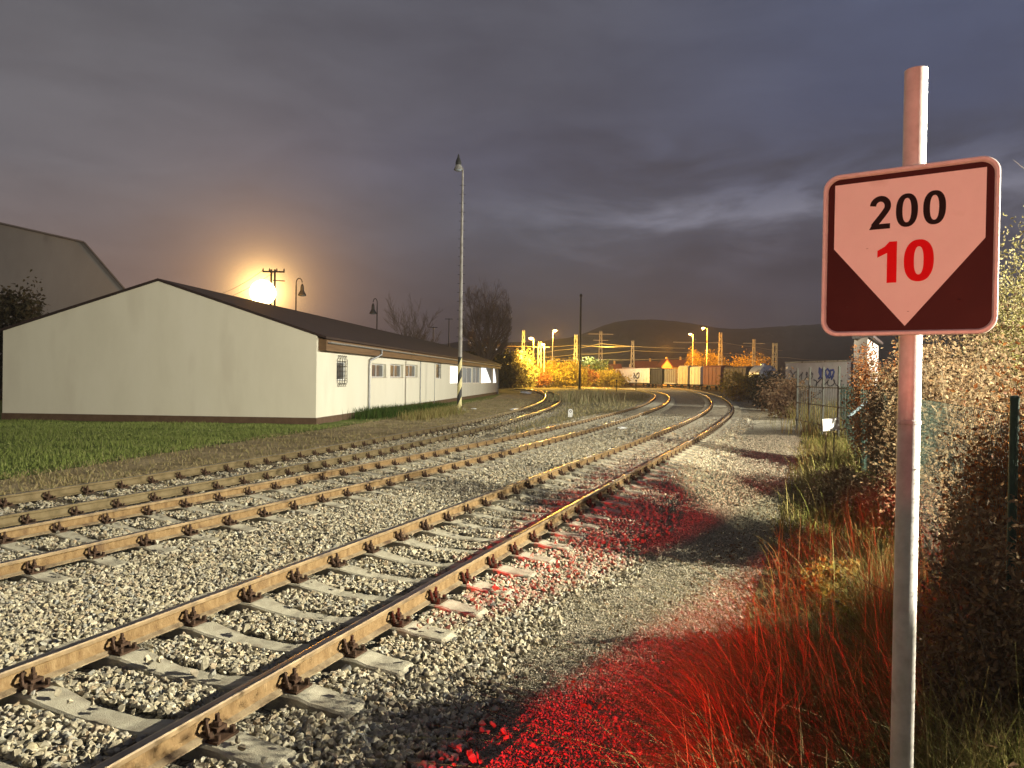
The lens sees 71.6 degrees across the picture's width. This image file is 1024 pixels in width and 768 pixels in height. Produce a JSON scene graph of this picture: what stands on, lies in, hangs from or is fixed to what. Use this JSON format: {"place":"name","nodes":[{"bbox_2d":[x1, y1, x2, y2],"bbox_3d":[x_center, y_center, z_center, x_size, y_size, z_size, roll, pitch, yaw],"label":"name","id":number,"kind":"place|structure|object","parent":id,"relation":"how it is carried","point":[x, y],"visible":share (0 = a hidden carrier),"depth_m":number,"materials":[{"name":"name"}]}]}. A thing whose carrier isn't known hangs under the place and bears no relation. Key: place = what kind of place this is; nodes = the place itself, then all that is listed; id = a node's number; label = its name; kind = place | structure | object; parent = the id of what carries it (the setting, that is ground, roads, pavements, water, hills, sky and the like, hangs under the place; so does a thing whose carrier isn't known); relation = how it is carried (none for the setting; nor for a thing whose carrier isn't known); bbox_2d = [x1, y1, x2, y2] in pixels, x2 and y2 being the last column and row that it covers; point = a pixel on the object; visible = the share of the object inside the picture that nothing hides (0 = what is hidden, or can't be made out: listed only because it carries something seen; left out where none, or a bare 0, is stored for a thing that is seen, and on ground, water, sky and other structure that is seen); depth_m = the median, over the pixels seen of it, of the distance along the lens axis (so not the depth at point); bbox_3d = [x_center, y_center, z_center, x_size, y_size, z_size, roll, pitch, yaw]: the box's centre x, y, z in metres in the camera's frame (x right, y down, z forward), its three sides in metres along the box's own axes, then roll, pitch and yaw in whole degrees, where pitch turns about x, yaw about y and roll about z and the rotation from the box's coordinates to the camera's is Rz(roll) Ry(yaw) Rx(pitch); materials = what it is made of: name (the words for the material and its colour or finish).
{"place":"outdoors","nodes":[
{"label":"outdoors","id":0,"kind":"place"},
{"bbox_2d":[0,394,499,479],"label":"lawn","id":1,"kind":"structure","parent":0,"point":[341,422],"depth_m":23.05,"materials":[{"name":"green plant"}]},
{"bbox_2d":[17,269,47,319],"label":"shrub","id":2,"kind":"object","parent":1,"relation":"on","point":[40,306],"visible":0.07,"depth_m":51.89,"materials":[{"name":"green plant"}]},
{"bbox_2d":[224,268,284,305],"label":"power pole","id":3,"kind":"object","parent":1,"relation":"on","point":[275,271],"visible":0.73,"depth_m":77.83,"materials":[{"name":"paint"}]},
{"bbox_2d":[342,400,453,419],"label":"tall weeds","id":4,"kind":"object","parent":1,"relation":"on","point":[377,412],"visible":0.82,"depth_m":36.83,"materials":[{"name":"green plant"}]},
{"bbox_2d":[0,394,541,505],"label":"dry grass path","id":5,"kind":"structure","parent":0,"point":[285,449],"depth_m":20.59,"materials":[{"name":"plant"}]},
{"bbox_2d":[393,404,471,421],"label":"dry weeds","id":6,"kind":"object","parent":5,"relation":"on","point":[438,412],"visible":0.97,"depth_m":36.45,"materials":[{"name":"green plant"}]},
{"bbox_2d":[454,154,465,409],"bbox_3d":[-3.306,-6.252,43.898,0.796,15.877,0.552,1,1,0],"label":"lamp mast","id":7,"kind":"object","parent":5,"relation":"on","point":[458,167],"visible":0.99,"depth_m":43.82,"materials":[{"name":"metal"}]},
{"bbox_2d":[1,383,891,479],"bbox_3d":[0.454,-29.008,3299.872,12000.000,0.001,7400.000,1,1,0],"label":"ground","id":8,"kind":"structure","parent":0,"point":[711,391],"depth_m":140.99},
{"bbox_2d":[0,283,44,398],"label":"shrub","id":9,"kind":"object","parent":8,"relation":"on","point":[9,305],"visible":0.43,"depth_m":49.40,"materials":[{"name":"green plant"}]},
{"bbox_2d":[0,222,124,389],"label":"grey hall","id":10,"kind":"structure","parent":8,"relation":"on","point":[68,272],"depth_m":71.90,"materials":[{"name":"grey metal"}]},
{"bbox_2d":[0,278,501,424],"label":"white building","id":11,"kind":"structure","parent":8,"relation":"on","point":[158,350],"depth_m":30.17,"materials":[{"name":"concrete"}]},
{"bbox_2d":[336,355,347,386],"bbox_3d":[-7.995,-0.604,33.135,0.193,1.465,1.342,1,1,6],"label":"window","id":12,"kind":"structure","parent":11,"relation":"in","point":[341,366],"depth_m":33.19,"materials":[{"name":"white glass"}]},
{"bbox_2d":[372,364,386,377],"bbox_3d":[-7.388,-0.726,39.097,0.300,0.757,2.670,1,1,6],"label":"window","id":13,"kind":"structure","parent":11,"relation":"in","point":[377,369],"depth_m":39.45,"materials":[{"name":"white glass"}]},
{"bbox_2d":[390,364,403,377],"bbox_3d":[-6.993,-0.779,42.707,0.300,0.800,2.878,1,1,6],"label":"window","id":14,"kind":"structure","parent":11,"relation":"in","point":[395,370],"depth_m":43.05,"materials":[{"name":"white glass"}]},
{"bbox_2d":[406,365,414,376],"bbox_3d":[-6.723,-0.847,46.271,0.060,0.804,3.137,1,1,6],"label":"window","id":15,"kind":"structure","parent":11,"relation":"in","point":[410,369],"depth_m":46.72,"materials":[{"name":"white glass"}]},
{"bbox_2d":[450,365,457,383],"bbox_3d":[-4.927,-0.803,61.621,0.060,1.554,5.354,1,1,6],"label":"window","id":16,"kind":"structure","parent":11,"relation":"in","point":[453,369],"depth_m":60.90,"materials":[{"name":"white glass"}]},
{"bbox_2d":[462,367,470,382],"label":"window","id":17,"kind":"structure","parent":11,"relation":"in","point":[466,370],"depth_m":67.27,"materials":[{"name":"grey glass"}]},
{"bbox_2d":[473,367,478,382],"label":"window","id":18,"kind":"structure","parent":11,"relation":"in","point":[475,369],"depth_m":72.76,"materials":[{"name":"grey glass"}]},
{"bbox_2d":[481,367,490,382],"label":"window","id":19,"kind":"structure","parent":11,"relation":"in","point":[485,372],"depth_m":79.66,"materials":[{"name":"white glass"}]},
{"bbox_2d":[250,280,275,303],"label":"floodlight","id":20,"kind":"object","parent":8,"relation":"on","point":[263,291],"visible":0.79,"depth_m":65.11,"materials":[{"name":"paint"}]},
{"bbox_2d":[16,390,569,521],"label":"ballast bed","id":21,"kind":"object","parent":8,"relation":"on","point":[510,429],"visible":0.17,"depth_m":26.64,"materials":[{"name":"grey gravel"}]},
{"bbox_2d":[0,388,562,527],"bbox_3d":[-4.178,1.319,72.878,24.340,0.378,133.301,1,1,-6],"label":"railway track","id":22,"kind":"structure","parent":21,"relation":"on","point":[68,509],"depth_m":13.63,"materials":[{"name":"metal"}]},
{"bbox_2d":[295,278,305,309],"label":"bell lamp","id":23,"kind":"object","parent":8,"relation":"on","point":[302,292],"visible":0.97,"depth_m":71.86,"materials":[{"name":"metal"}]},
{"bbox_2d":[369,298,377,328],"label":"bell lamp","id":24,"kind":"object","parent":8,"relation":"on","point":[372,311],"visible":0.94,"depth_m":81.88,"materials":[{"name":"metal"}]},
{"bbox_2d":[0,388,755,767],"bbox_3d":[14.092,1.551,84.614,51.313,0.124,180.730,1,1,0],"label":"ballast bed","id":25,"kind":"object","parent":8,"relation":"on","point":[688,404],"visible":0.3,"depth_m":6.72,"materials":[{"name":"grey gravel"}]},
{"bbox_2d":[0,386,674,597],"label":"railway track","id":26,"kind":"structure","parent":25,"relation":"on","point":[17,569],"depth_m":10.56,"materials":[{"name":"brown metal"}]},
{"bbox_2d":[0,386,740,767],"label":"railway track","id":27,"kind":"structure","parent":25,"relation":"on","point":[208,730],"depth_m":5.58,"materials":[{"name":"brown metal"}]},
{"bbox_2d":[615,368,653,386],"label":"freight wagon","id":28,"kind":"object","parent":27,"relation":"on","point":[641,376],"visible":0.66,"depth_m":187.09,"materials":[{"name":"grey paint"}]},
{"bbox_2d":[651,368,671,387],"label":"freight wagon","id":29,"kind":"object","parent":27,"relation":"on","point":[657,375],"visible":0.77,"depth_m":174.50,"materials":[{"name":"grey metal"}]},
{"bbox_2d":[664,369,681,387],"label":"freight wagon","id":30,"kind":"object","parent":27,"relation":"on","point":[670,376],"visible":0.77,"depth_m":170.29,"materials":[{"name":"grey paint"}]},
{"bbox_2d":[383,291,442,342],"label":"bare tree","id":31,"kind":"object","parent":8,"relation":"on","point":[410,334],"visible":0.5,"depth_m":95.13,"materials":[{"name":"brown plant"}]},
{"bbox_2d":[462,273,512,360],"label":"bare tree","id":32,"kind":"object","parent":8,"relation":"on","point":[494,342],"visible":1,"depth_m":111.95,"materials":[{"name":"brown plant"}]},
{"bbox_2d":[493,348,534,387],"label":"evergreen","id":33,"kind":"object","parent":8,"relation":"on","point":[512,371],"visible":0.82,"depth_m":147.98,"materials":[{"name":"green plant"}]},
{"bbox_2d":[523,348,540,387],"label":"shrub","id":34,"kind":"object","parent":8,"relation":"on","point":[535,372],"visible":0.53,"depth_m":154.24,"materials":[{"name":"yellow plant"}]},
{"bbox_2d":[531,365,554,387],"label":"shrub","id":35,"kind":"object","parent":8,"relation":"on","point":[542,378],"visible":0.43,"depth_m":157.12,"materials":[{"name":"orange plant"}]},
{"bbox_2d":[535,359,562,387],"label":"shrub","id":36,"kind":"object","parent":8,"relation":"on","point":[551,372],"visible":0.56,"depth_m":160.82,"materials":[{"name":"yellow plant"}]},
{"bbox_2d":[543,356,574,387],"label":"shrub","id":37,"kind":"object","parent":8,"relation":"on","point":[566,374],"visible":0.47,"depth_m":163.81,"materials":[{"name":"yellow plant"}]},
{"bbox_2d":[555,357,587,387],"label":"shrub","id":38,"kind":"object","parent":8,"relation":"on","point":[574,364],"visible":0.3,"depth_m":166.40,"materials":[{"name":"yellow plant"}]},
{"bbox_2d":[578,294,581,389],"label":"dark pole","id":39,"kind":"object","parent":8,"relation":"on","point":[579,381],"visible":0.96,"depth_m":137.78,"materials":[{"name":"paint"}]},
{"bbox_2d":[570,367,592,387],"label":"shrub","id":40,"kind":"object","parent":8,"relation":"on","point":[584,376],"visible":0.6,"depth_m":166.92,"materials":[{"name":"yellow plant"}]},
{"bbox_2d":[581,365,599,386],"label":"shrub","id":41,"kind":"object","parent":8,"relation":"on","point":[593,375],"visible":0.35,"depth_m":171.48,"materials":[{"name":"orange plant"}]},
{"bbox_2d":[581,356,613,386],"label":"round tree","id":42,"kind":"object","parent":8,"relation":"on","point":[594,365],"visible":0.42,"depth_m":184.15,"materials":[{"name":"green plant"}]},
{"bbox_2d":[592,368,620,387],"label":"shrub","id":43,"kind":"object","parent":8,"relation":"on","point":[604,375],"visible":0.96,"depth_m":179.23,"materials":[{"name":"yellow plant"}]},
{"bbox_2d":[606,371,631,386],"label":"shrub","id":44,"kind":"object","parent":8,"relation":"on","point":[620,376],"visible":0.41,"depth_m":184.04,"materials":[{"name":"orange plant"}]},
{"bbox_2d":[678,365,697,388],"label":"freight wagon","id":45,"kind":"object","parent":8,"relation":"on","point":[683,375],"visible":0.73,"depth_m":160.44,"materials":[{"name":"paint"}]},
{"bbox_2d":[685,347,701,385],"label":"lit tree","id":46,"kind":"object","parent":8,"relation":"on","point":[696,360],"visible":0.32,"depth_m":244.27,"materials":[{"name":"orange plant"}]},
{"bbox_2d":[690,366,707,389],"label":"freight wagon","id":47,"kind":"object","parent":8,"relation":"on","point":[696,375],"visible":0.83,"depth_m":154.59,"materials":[{"name":"grey paint"}]},
{"bbox_2d":[684,332,722,386],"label":"catenary mast","id":48,"kind":"object","parent":8,"relation":"on","point":[721,349],"visible":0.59,"depth_m":224.80,"materials":[{"name":"metal"}]},
{"bbox_2d":[699,349,728,386],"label":"lit tree","id":49,"kind":"object","parent":8,"relation":"on","point":[712,358],"visible":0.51,"depth_m":246.61,"materials":[{"name":"orange plant"}]},
{"bbox_2d":[703,365,732,389],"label":"freight wagon","id":50,"kind":"object","parent":8,"relation":"on","point":[710,375],"visible":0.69,"depth_m":147.54,"materials":[{"name":"red paint"}]},
{"bbox_2d":[723,366,753,386],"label":"freight wagon","id":51,"kind":"object","parent":8,"relation":"on","point":[744,369],"visible":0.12,"depth_m":137.93,"materials":[{"name":"brown paint"}]},
{"bbox_2d":[725,346,771,366],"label":"lit tree","id":52,"kind":"object","parent":8,"relation":"on","point":[744,363],"visible":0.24,"depth_m":238.80,"materials":[{"name":"orange plant"}]},
{"bbox_2d":[747,339,764,365],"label":"catenary mast","id":53,"kind":"object","parent":8,"relation":"on","point":[753,343],"visible":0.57,"depth_m":214.80,"materials":[{"name":"metal"}]},
{"bbox_2d":[749,363,777,386],"bbox_3d":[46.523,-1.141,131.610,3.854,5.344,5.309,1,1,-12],"label":"car","id":54,"kind":"object","parent":8,"relation":"on","point":[762,367],"visible":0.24,"depth_m":129.96,"materials":[{"name":"silver metal"}]},
{"bbox_2d":[772,343,777,369],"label":"catenary mast","id":55,"kind":"object","parent":8,"relation":"on","point":[773,356],"visible":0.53,"depth_m":189.60,"materials":[{"name":"metal"}]},
{"bbox_2d":[0,0,1023,343],"label":"sky","id":56,"kind":"structure","parent":0,"point":[668,160],"materials":[{"name":"grey"}]},
{"bbox_2d":[482,343,632,346],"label":"overhead wire","id":57,"kind":"object","parent":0,"point":[567,345],"visible":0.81,"depth_m":171.89,"materials":[{"name":"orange metal"}]},
{"bbox_2d":[495,390,645,436],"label":"weedy ground","id":58,"kind":"structure","parent":0,"point":[586,405],"depth_m":51.15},
{"bbox_2d":[1,392,650,528],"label":"track weeds","id":59,"kind":"object","parent":58,"relation":"on","point":[632,397],"visible":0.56,"depth_m":44.86,"materials":[{"name":"green plant"}]},
{"bbox_2d":[540,386,626,403],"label":"reed tuft","id":60,"kind":"object","parent":58,"relation":"on","point":[575,396],"visible":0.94,"depth_m":65.28,"materials":[{"name":"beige plant"}]},
{"bbox_2d":[373,396,825,767],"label":"gravel path","id":61,"kind":"structure","parent":0,"point":[760,427],"depth_m":6.19,"materials":[{"name":"grey gravel"}]},
{"bbox_2d":[423,462,890,767],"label":"fallen leaves","id":62,"kind":"object","parent":61,"relation":"on","point":[584,705],"visible":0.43,"depth_m":7.18,"materials":[{"name":"brown plant"}]},
{"bbox_2d":[716,366,753,401],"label":"shrub","id":63,"kind":"object","parent":61,"relation":"on","point":[739,378],"visible":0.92,"depth_m":73.75,"materials":[{"name":"brown plant"}]},
{"bbox_2d":[727,372,759,399],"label":"shrub","id":64,"kind":"object","parent":61,"relation":"on","point":[749,390],"visible":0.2,"depth_m":77.87,"materials":[{"name":"brown plant"}]},
{"bbox_2d":[744,388,780,407],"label":"shrub","id":65,"kind":"object","parent":61,"relation":"on","point":[756,403],"visible":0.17,"depth_m":55.88,"materials":[{"name":"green plant"}]},
{"bbox_2d":[743,367,784,405],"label":"shrub","id":66,"kind":"object","parent":61,"relation":"on","point":[764,378],"visible":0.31,"depth_m":61.71,"materials":[{"name":"green plant"}]},
{"bbox_2d":[753,366,811,411],"bbox_3d":[18.924,0.399,49.874,4.152,3.373,3.553,1,1,0],"label":"shrub","id":67,"kind":"object","parent":61,"relation":"on","point":[773,380],"visible":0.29,"depth_m":49.81,"materials":[{"name":"brown plant"}]},
{"bbox_2d":[601,361,621,384],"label":"house","id":68,"kind":"structure","parent":0,"point":[616,366],"depth_m":263.85,"materials":[{"name":"red tile"}]},
{"bbox_2d":[632,358,657,384],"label":"house","id":69,"kind":"structure","parent":0,"point":[646,364],"depth_m":278.15,"materials":[{"name":"red tile"}]},
{"bbox_2d":[655,357,672,385],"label":"house","id":70,"kind":"structure","parent":0,"point":[665,363],"depth_m":250.01,"materials":[{"name":"yellow tile"}]},
{"bbox_2d":[669,357,687,385],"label":"house","id":71,"kind":"structure","parent":0,"point":[676,364],"depth_m":264.24,"materials":[{"name":"red tile"}]},
{"bbox_2d":[361,534,1017,767],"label":"arching grass","id":72,"kind":"structure","parent":0,"point":[762,696],"depth_m":3.67,"materials":[{"name":"plant"}]},
{"bbox_2d":[443,319,1023,385],"bbox_3d":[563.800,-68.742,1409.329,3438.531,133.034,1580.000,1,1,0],"label":"hills","id":73,"kind":"structure","parent":0,"point":[815,342],"depth_m":1040.42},
{"bbox_2d":[693,412,1023,767],"bbox_3d":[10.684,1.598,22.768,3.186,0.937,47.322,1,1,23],"label":"verge grass","id":74,"kind":"structure","parent":0,"point":[842,517],"depth_m":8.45,"materials":[{"name":"green plant"}]},
{"bbox_2d":[767,377,821,417],"bbox_3d":[16.691,0.855,41.868,3.156,2.555,2.491,1,1,0],"label":"shrub","id":75,"kind":"object","parent":74,"relation":"on","point":[781,401],"visible":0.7,"depth_m":41.87,"materials":[{"name":"brown plant"}]},
{"bbox_2d":[759,394,851,439],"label":"tall reeds","id":76,"kind":"object","parent":74,"relation":"on","point":[811,417],"visible":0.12,"depth_m":30.17,"materials":[{"name":"green plant"}]},
{"bbox_2d":[785,360,851,408],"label":"graffiti wall","id":77,"kind":"structure","parent":74,"relation":"on","point":[831,372],"depth_m":54.94,"materials":[{"name":"concrete"}]},
{"bbox_2d":[796,365,858,438],"bbox_3d":[12.051,0.708,27.506,0.078,2.750,7.124,1,1,7],"label":"bar fence","id":78,"kind":"object","parent":74,"relation":"on","point":[824,387],"visible":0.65,"depth_m":27.77,"materials":[{"name":"grey metal"}]},
{"bbox_2d":[822,418,839,465],"bbox_3d":[7.851,1.470,17.544,0.503,1.283,0.094,1,1,-14],"label":"white board","id":79,"kind":"object","parent":74,"relation":"on","point":[831,424],"visible":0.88,"depth_m":17.52,"materials":[{"name":"plastic"}]},
{"bbox_2d":[790,555,877,617],"bbox_3d":[3.040,1.862,6.634,0.746,0.520,0.727,1,1,0],"label":"weed clump","id":80,"kind":"object","parent":74,"relation":"on","point":[822,569],"visible":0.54,"depth_m":6.63,"materials":[{"name":"plant"}]},
{"bbox_2d":[730,440,940,617],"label":"dry stalks","id":81,"kind":"object","parent":74,"relation":"on","point":[816,518],"visible":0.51,"depth_m":9.00,"materials":[{"name":"beige plant"}]},
{"bbox_2d":[798,457,893,520],"bbox_3d":[5.125,1.631,10.938,1.214,0.972,1.397,1,1,0],"label":"shrub","id":82,"kind":"object","parent":74,"relation":"on","point":[845,474],"visible":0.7,"depth_m":10.90,"materials":[{"name":"green plant"}]},
{"bbox_2d":[835,341,890,465],"bbox_3d":[8.667,0.435,17.172,1.482,3.380,1.986,1,1,0],"label":"shrub","id":83,"kind":"object","parent":74,"relation":"on","point":[862,369],"visible":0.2,"depth_m":17.10,"materials":[{"name":"orange plant"}]},
{"bbox_2d":[852,336,882,404],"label":"pale house","id":84,"kind":"structure","parent":74,"relation":"on","point":[860,340],"depth_m":39.55,"materials":[{"name":"white paint"}]},
{"bbox_2d":[840,337,958,485],"bbox_3d":[7.203,0.495,12.862,2.146,3.291,2.872,1,1,0],"label":"shrub","id":85,"kind":"object","parent":74,"relation":"on","point":[867,403],"visible":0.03,"depth_m":13.03,"materials":[{"name":"orange plant"}]},
{"bbox_2d":[821,66,1000,767],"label":"distance sign","id":86,"kind":"object","parent":74,"relation":"on","point":[910,251],"visible":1,"depth_m":2.50,"materials":[{"name":"metal"}]},
{"bbox_2d":[848,336,981,509],"bbox_3d":[6.376,0.717,11.056,2.063,2.854,2.320,1,1,0],"label":"shrub","id":87,"kind":"object","parent":74,"relation":"on","point":[873,414],"visible":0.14,"depth_m":11.15,"materials":[{"name":"brown plant"}]},
{"bbox_2d":[878,505,958,592],"bbox_3d":[3.980,1.637,6.363,1.219,1.008,1.566,1,1,0],"label":"shrub","id":88,"kind":"object","parent":74,"relation":"on","point":[923,536],"visible":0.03,"depth_m":6.66,"materials":[{"name":"brown plant"}]},
{"bbox_2d":[840,384,1023,701],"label":"wire fence","id":89,"kind":"object","parent":74,"relation":"on","point":[1013,451],"visible":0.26,"depth_m":5.04,"materials":[{"name":"metal"}]},
{"bbox_2d":[847,455,1023,767],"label":"shrub","id":90,"kind":"object","parent":74,"relation":"on","point":[991,620],"visible":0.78,"depth_m":3.42,"materials":[{"name":"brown plant"}]},
{"bbox_2d":[851,330,1023,570],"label":"shrub","id":91,"kind":"object","parent":74,"relation":"on","point":[949,397],"visible":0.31,"depth_m":7.92,"materials":[{"name":"brown plant"}]},
{"bbox_2d":[871,327,1023,547],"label":"shrub","id":92,"kind":"object","parent":74,"relation":"on","point":[989,390],"visible":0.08,"depth_m":8.71,"materials":[{"name":"brown plant"}]},
{"bbox_2d":[920,422,1022,627],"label":"shrub","id":93,"kind":"object","parent":74,"relation":"on","point":[955,514],"visible":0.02,"depth_m":5.62,"materials":[{"name":"brown plant"}]},
{"bbox_2d":[922,276,1023,476],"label":"shrub","id":94,"kind":"object","parent":74,"relation":"on","point":[990,351],"visible":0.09,"depth_m":8.69,"materials":[{"name":"brown plant"}]},
{"bbox_2d":[925,373,1023,639],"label":"shrub","id":95,"kind":"object","parent":74,"relation":"on","point":[981,407],"visible":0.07,"depth_m":4.82,"materials":[{"name":"brown plant"}]},
{"bbox_2d":[926,325,1023,668],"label":"shrub","id":96,"kind":"object","parent":74,"relation":"on","point":[985,472],"visible":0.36,"depth_m":4.25,"materials":[{"name":"orange plant"}]},
{"bbox_2d":[954,205,1023,422],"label":"shrub","id":97,"kind":"object","parent":74,"relation":"on","point":[1020,315],"visible":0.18,"depth_m":9.11,"materials":[{"name":"beige plant"}]},
{"bbox_2d":[963,227,1023,389],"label":"shrub","id":98,"kind":"object","parent":74,"relation":"on","point":[1009,302],"visible":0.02,"depth_m":10.56,"materials":[{"name":"brown plant"}]},
{"bbox_2d":[1003,559,1023,743],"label":"shrub","id":99,"kind":"object","parent":74,"relation":"on","point":[1004,642],"visible":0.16,"depth_m":3.25,"materials":[{"name":"brown plant"}]},
{"bbox_2d":[731,519,1023,767],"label":"grass","id":100,"kind":"structure","parent":0,"point":[886,608],"depth_m":3.69,"materials":[{"name":"green plant"}]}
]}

